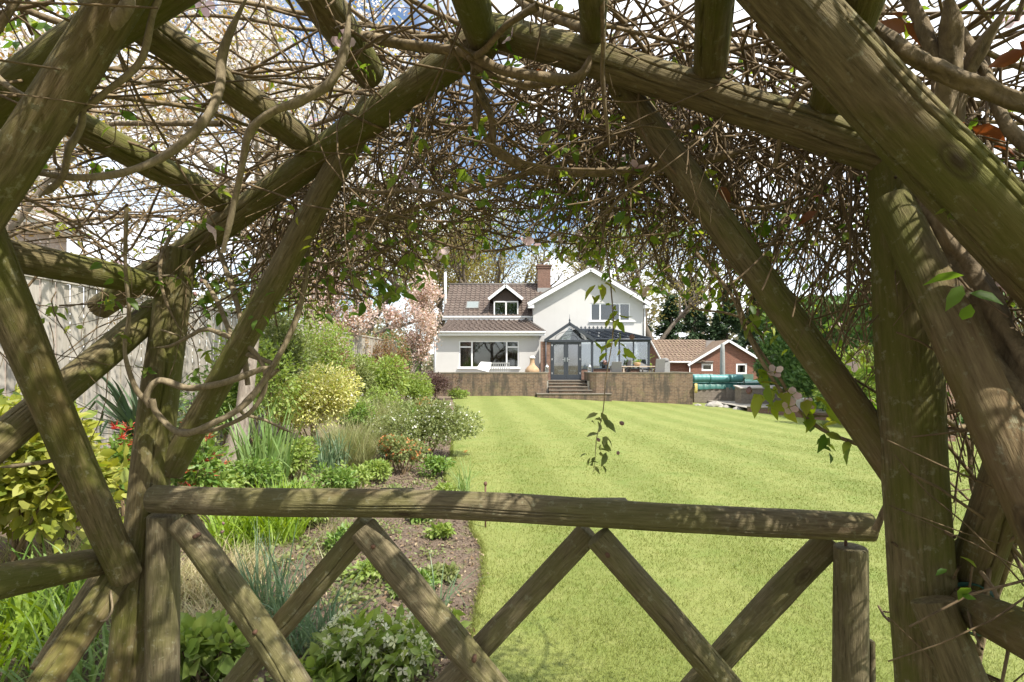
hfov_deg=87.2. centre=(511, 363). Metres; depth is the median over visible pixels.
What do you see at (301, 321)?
spindle bush
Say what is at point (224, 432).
leafy shrub
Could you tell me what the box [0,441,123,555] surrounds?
golden shrub
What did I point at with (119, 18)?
climbing vine
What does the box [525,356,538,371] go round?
chiminea
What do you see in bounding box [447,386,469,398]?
euphorbia
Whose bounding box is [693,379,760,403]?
raised pool
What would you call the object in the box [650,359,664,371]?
garden chair
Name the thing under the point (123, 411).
cordyline
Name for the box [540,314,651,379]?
conservatory
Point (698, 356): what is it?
brick garage
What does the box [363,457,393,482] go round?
leafy shrub
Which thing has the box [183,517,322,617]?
daffodil clump
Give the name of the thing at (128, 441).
pieris
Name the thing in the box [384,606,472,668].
hellebore
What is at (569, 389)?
garden steps
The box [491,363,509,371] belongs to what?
garden bench
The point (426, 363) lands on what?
woodland
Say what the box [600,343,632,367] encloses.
patio door
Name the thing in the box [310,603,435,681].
hellebore
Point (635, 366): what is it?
garden table
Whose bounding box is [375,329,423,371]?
evergreen shrub
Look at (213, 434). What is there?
leafy shrub
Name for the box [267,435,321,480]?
leafy shrub
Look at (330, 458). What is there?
iris clump
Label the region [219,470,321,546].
daylily clump
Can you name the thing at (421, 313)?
cherry tree
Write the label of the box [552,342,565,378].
door
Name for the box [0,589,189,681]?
strap leaf clump
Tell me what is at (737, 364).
window
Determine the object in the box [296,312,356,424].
spindle bush
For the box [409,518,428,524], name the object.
leafy plant
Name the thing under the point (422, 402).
wallflower
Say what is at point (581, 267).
budding tree
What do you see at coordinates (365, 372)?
leafy shrub
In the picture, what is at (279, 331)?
leafy shrub
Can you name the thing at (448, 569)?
leafy plant
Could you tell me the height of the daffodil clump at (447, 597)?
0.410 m
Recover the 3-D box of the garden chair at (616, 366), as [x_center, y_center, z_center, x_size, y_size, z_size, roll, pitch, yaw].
[5.377,0.411,27.683,0.610,0.977,0.676,0,0,8]
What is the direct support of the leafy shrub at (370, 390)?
on the soil
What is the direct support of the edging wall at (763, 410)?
on the lawn at (715, 417)
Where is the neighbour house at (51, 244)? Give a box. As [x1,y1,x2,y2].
[5,190,93,398]
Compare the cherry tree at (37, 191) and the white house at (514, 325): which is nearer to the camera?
the cherry tree at (37, 191)
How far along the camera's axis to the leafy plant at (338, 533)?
4.57 m
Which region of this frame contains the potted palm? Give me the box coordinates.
[623,347,654,371]
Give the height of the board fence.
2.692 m
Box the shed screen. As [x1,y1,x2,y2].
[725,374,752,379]
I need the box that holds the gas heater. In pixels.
[662,358,669,371]
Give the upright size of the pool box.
1.250 m
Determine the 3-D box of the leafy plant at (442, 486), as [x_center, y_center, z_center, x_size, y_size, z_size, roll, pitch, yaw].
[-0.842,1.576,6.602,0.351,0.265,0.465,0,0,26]
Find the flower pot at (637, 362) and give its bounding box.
[632,357,641,365]
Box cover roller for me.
[693,374,744,382]
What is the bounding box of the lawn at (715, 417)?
[446,396,1023,681]
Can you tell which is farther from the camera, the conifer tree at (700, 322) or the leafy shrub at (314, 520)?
the conifer tree at (700, 322)
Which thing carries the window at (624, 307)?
in the white house at (514, 325)
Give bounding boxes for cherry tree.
[0,0,263,323]
[42,0,468,470]
[281,212,371,326]
[285,247,383,406]
[367,261,446,400]
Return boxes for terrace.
[397,381,589,392]
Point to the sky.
(504, 6)
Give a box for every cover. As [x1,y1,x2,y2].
[82,429,477,681]
[476,362,490,371]
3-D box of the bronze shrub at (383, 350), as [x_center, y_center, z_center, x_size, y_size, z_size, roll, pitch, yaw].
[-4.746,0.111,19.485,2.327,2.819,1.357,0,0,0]
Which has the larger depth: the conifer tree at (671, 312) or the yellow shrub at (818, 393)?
the conifer tree at (671, 312)
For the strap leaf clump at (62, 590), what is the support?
on the soil
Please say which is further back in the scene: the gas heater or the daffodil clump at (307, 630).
the gas heater
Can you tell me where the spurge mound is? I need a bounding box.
[395,371,434,401]
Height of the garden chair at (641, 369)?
0.977 m
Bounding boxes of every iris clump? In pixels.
[217,399,304,487]
[300,426,362,472]
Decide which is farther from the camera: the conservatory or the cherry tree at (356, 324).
the conservatory
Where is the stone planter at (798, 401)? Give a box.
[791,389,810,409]
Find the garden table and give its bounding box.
[622,366,654,371]
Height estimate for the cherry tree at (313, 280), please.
9.547 m
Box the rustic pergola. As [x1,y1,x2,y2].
[0,0,1023,681]
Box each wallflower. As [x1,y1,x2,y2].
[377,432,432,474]
[414,396,434,409]
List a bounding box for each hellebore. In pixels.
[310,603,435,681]
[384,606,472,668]
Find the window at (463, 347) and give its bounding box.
[457,341,519,368]
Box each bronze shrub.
[306,325,355,419]
[367,328,412,394]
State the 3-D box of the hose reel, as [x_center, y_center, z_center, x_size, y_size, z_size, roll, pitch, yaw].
[9.178,1.250,26.900,0.200,0.490,0.185,0,0,0]
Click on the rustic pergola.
(878, 110)
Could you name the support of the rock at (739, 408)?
on the lawn at (715, 417)
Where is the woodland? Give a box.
[83,268,1020,376]
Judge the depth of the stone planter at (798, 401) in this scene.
23.15 m
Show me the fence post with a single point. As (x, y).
(366, 343)
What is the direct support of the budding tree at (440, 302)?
on the ground at (192, 402)
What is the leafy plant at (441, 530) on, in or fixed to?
on the soil
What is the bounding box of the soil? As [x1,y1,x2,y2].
[0,395,482,681]
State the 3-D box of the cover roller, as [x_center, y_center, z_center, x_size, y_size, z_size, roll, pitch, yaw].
[11.132,0.843,29.100,2.921,0.489,0.456,0,0,0]
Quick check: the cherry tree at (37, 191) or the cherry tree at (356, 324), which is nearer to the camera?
the cherry tree at (37, 191)
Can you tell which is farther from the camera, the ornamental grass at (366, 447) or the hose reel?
the hose reel
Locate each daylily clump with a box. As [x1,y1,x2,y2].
[181,515,279,552]
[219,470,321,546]
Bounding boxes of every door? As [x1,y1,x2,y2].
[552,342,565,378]
[566,342,579,378]
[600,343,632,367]
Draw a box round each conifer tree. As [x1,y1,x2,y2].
[653,294,686,339]
[678,278,711,339]
[705,284,742,342]
[735,292,767,357]
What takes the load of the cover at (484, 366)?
on the garden bench
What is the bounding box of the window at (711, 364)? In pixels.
[702,363,712,370]
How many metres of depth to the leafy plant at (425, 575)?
3.91 m
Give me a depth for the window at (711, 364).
40.02 m
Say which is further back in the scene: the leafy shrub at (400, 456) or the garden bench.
the garden bench
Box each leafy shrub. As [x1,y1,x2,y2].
[177,405,223,482]
[178,365,251,459]
[178,462,249,487]
[207,329,318,442]
[218,456,286,487]
[259,302,323,441]
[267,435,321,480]
[298,517,334,529]
[304,461,358,487]
[337,353,378,404]
[337,399,379,429]
[348,351,410,402]
[356,386,403,412]
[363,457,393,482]
[389,354,414,397]
[394,402,424,416]
[812,394,825,411]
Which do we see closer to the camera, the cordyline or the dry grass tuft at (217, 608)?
the dry grass tuft at (217, 608)
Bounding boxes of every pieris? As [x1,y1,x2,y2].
[95,417,135,516]
[170,434,238,522]
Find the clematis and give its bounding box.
[0,0,1023,681]
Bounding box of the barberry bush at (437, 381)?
[418,370,462,399]
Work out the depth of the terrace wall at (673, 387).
27.00 m
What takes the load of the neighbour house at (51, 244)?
on the ground at (192, 402)
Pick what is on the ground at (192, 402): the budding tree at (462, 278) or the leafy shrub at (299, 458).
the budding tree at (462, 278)
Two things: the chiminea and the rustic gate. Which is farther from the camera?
the chiminea
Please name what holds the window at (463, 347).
in the white house at (514, 325)
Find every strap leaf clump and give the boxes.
[0,530,186,641]
[0,556,111,681]
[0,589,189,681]
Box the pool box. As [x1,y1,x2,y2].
[733,385,782,407]
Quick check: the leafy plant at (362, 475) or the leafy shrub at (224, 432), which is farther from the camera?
the leafy shrub at (224, 432)
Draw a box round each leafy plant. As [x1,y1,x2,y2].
[276,476,322,487]
[321,522,352,550]
[324,460,375,487]
[341,558,382,584]
[382,482,402,487]
[385,567,442,598]
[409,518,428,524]
[416,453,455,476]
[423,521,455,539]
[423,561,461,584]
[431,480,460,490]
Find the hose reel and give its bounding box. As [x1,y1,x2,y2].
[693,383,697,392]
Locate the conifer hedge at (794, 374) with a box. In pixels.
[753,283,1004,434]
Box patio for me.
[708,400,825,410]
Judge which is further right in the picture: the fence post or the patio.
the patio
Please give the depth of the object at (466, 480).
6.91 m
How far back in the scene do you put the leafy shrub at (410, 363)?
21.62 m
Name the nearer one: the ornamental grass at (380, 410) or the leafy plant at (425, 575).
the leafy plant at (425, 575)
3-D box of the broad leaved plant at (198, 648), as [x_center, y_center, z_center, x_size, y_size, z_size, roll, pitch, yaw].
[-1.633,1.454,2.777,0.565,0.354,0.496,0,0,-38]
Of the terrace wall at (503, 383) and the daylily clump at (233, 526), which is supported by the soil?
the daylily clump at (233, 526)
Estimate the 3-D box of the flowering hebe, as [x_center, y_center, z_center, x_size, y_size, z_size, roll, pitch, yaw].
[-1.484,1.136,9.241,2.096,1.128,1.644,0,0,0]
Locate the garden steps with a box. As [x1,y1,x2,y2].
[536,380,611,400]
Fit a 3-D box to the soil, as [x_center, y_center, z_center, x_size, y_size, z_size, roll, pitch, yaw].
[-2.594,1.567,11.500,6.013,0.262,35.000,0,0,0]
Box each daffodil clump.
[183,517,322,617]
[209,547,390,659]
[425,547,490,605]
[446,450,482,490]
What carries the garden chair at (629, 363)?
on the terrace
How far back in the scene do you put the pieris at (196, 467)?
4.88 m
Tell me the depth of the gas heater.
29.20 m
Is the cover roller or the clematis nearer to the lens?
the clematis
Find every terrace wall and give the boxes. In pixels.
[413,372,547,396]
[584,371,692,404]
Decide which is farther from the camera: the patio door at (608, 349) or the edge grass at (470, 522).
the patio door at (608, 349)
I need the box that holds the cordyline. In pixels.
[77,372,229,447]
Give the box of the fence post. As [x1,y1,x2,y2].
[360,333,371,364]
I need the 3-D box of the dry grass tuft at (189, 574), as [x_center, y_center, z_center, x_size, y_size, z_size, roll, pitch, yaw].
[-2.055,1.398,3.717,1.136,0.401,1.099,0,0,5]
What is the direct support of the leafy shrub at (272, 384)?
on the soil
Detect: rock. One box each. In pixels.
[705,401,722,406]
[733,406,745,409]
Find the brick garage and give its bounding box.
[649,339,757,379]
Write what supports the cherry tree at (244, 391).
on the soil
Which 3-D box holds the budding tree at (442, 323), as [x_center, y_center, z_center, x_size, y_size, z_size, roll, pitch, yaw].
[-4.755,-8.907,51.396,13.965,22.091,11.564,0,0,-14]
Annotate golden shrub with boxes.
[0,384,129,561]
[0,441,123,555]
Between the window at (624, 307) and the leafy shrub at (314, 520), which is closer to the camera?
the leafy shrub at (314, 520)
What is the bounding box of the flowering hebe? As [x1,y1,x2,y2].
[366,395,484,457]
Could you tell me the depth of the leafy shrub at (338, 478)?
6.24 m
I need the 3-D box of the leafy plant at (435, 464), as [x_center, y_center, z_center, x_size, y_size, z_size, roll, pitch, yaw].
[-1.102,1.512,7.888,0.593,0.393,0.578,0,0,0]
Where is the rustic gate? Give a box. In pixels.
[143,485,878,681]
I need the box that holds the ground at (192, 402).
[5,365,481,547]
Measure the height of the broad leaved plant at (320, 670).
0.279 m
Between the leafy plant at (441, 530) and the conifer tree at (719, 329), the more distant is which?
the conifer tree at (719, 329)
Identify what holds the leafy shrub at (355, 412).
on the soil
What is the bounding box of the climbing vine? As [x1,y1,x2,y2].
[0,0,350,621]
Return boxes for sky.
[0,0,1023,361]
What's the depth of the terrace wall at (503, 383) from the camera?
27.00 m
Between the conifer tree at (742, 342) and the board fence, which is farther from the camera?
the conifer tree at (742, 342)
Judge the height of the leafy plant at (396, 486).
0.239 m
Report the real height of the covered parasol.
3.180 m
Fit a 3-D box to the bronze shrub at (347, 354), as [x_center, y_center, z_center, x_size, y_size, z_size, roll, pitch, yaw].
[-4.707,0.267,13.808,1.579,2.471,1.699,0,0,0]
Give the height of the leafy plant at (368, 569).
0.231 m
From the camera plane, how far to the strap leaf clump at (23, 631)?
2.71 m
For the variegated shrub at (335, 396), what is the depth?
9.38 m
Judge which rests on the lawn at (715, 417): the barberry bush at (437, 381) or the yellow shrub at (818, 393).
the yellow shrub at (818, 393)
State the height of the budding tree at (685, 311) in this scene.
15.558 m
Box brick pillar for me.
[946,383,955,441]
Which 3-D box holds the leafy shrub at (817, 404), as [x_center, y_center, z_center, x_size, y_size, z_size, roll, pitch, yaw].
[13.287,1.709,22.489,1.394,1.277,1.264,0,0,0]
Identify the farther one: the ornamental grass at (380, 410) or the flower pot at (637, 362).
the flower pot at (637, 362)
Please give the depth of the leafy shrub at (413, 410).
12.94 m
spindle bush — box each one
[272,272,316,431]
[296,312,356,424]
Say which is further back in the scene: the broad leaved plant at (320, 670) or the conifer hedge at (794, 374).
the conifer hedge at (794, 374)
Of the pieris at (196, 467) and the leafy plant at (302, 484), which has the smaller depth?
the pieris at (196, 467)
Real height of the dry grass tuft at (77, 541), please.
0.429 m
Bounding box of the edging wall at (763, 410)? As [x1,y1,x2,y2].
[747,406,828,419]
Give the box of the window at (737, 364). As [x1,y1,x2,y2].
[736,363,746,373]
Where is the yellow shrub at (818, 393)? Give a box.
[811,343,875,409]
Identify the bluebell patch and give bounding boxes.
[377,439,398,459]
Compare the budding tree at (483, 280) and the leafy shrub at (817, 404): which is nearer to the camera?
the leafy shrub at (817, 404)
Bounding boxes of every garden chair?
[610,362,622,371]
[625,360,631,371]
[639,362,652,371]
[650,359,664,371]
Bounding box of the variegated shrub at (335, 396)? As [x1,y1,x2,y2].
[261,357,364,446]
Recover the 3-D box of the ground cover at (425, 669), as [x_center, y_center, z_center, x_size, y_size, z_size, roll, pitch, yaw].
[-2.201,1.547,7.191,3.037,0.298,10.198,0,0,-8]
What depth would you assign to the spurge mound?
18.79 m
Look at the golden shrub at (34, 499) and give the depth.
3.40 m
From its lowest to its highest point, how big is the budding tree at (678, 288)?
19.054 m
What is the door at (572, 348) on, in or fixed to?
in the conservatory
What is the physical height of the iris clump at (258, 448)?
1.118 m
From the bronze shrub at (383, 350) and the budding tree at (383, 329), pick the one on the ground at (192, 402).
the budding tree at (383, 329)
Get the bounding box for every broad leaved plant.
[180,607,249,681]
[299,640,361,681]
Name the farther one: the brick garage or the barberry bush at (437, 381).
the brick garage
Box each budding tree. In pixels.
[342,176,491,336]
[350,202,522,331]
[407,182,527,371]
[417,209,532,288]
[427,215,592,304]
[545,224,650,304]
[549,203,722,347]
[615,201,725,333]
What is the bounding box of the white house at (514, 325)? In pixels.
[434,264,651,371]
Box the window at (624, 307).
[589,303,635,321]
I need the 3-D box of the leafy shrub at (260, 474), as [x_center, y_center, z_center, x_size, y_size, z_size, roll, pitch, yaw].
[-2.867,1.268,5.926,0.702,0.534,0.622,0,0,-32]
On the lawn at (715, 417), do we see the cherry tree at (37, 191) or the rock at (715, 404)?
the rock at (715, 404)
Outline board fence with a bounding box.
[0,275,396,461]
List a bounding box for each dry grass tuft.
[4,518,83,586]
[103,576,279,653]
[180,532,294,610]
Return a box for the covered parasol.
[720,343,724,374]
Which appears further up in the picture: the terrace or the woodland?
the woodland
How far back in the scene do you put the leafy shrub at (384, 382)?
15.86 m
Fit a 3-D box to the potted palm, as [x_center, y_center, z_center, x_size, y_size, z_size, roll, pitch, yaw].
[7.101,0.001,30.525,1.961,1.830,2.292,0,0,31]
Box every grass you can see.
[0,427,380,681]
[303,406,399,467]
[356,388,413,437]
[442,405,488,636]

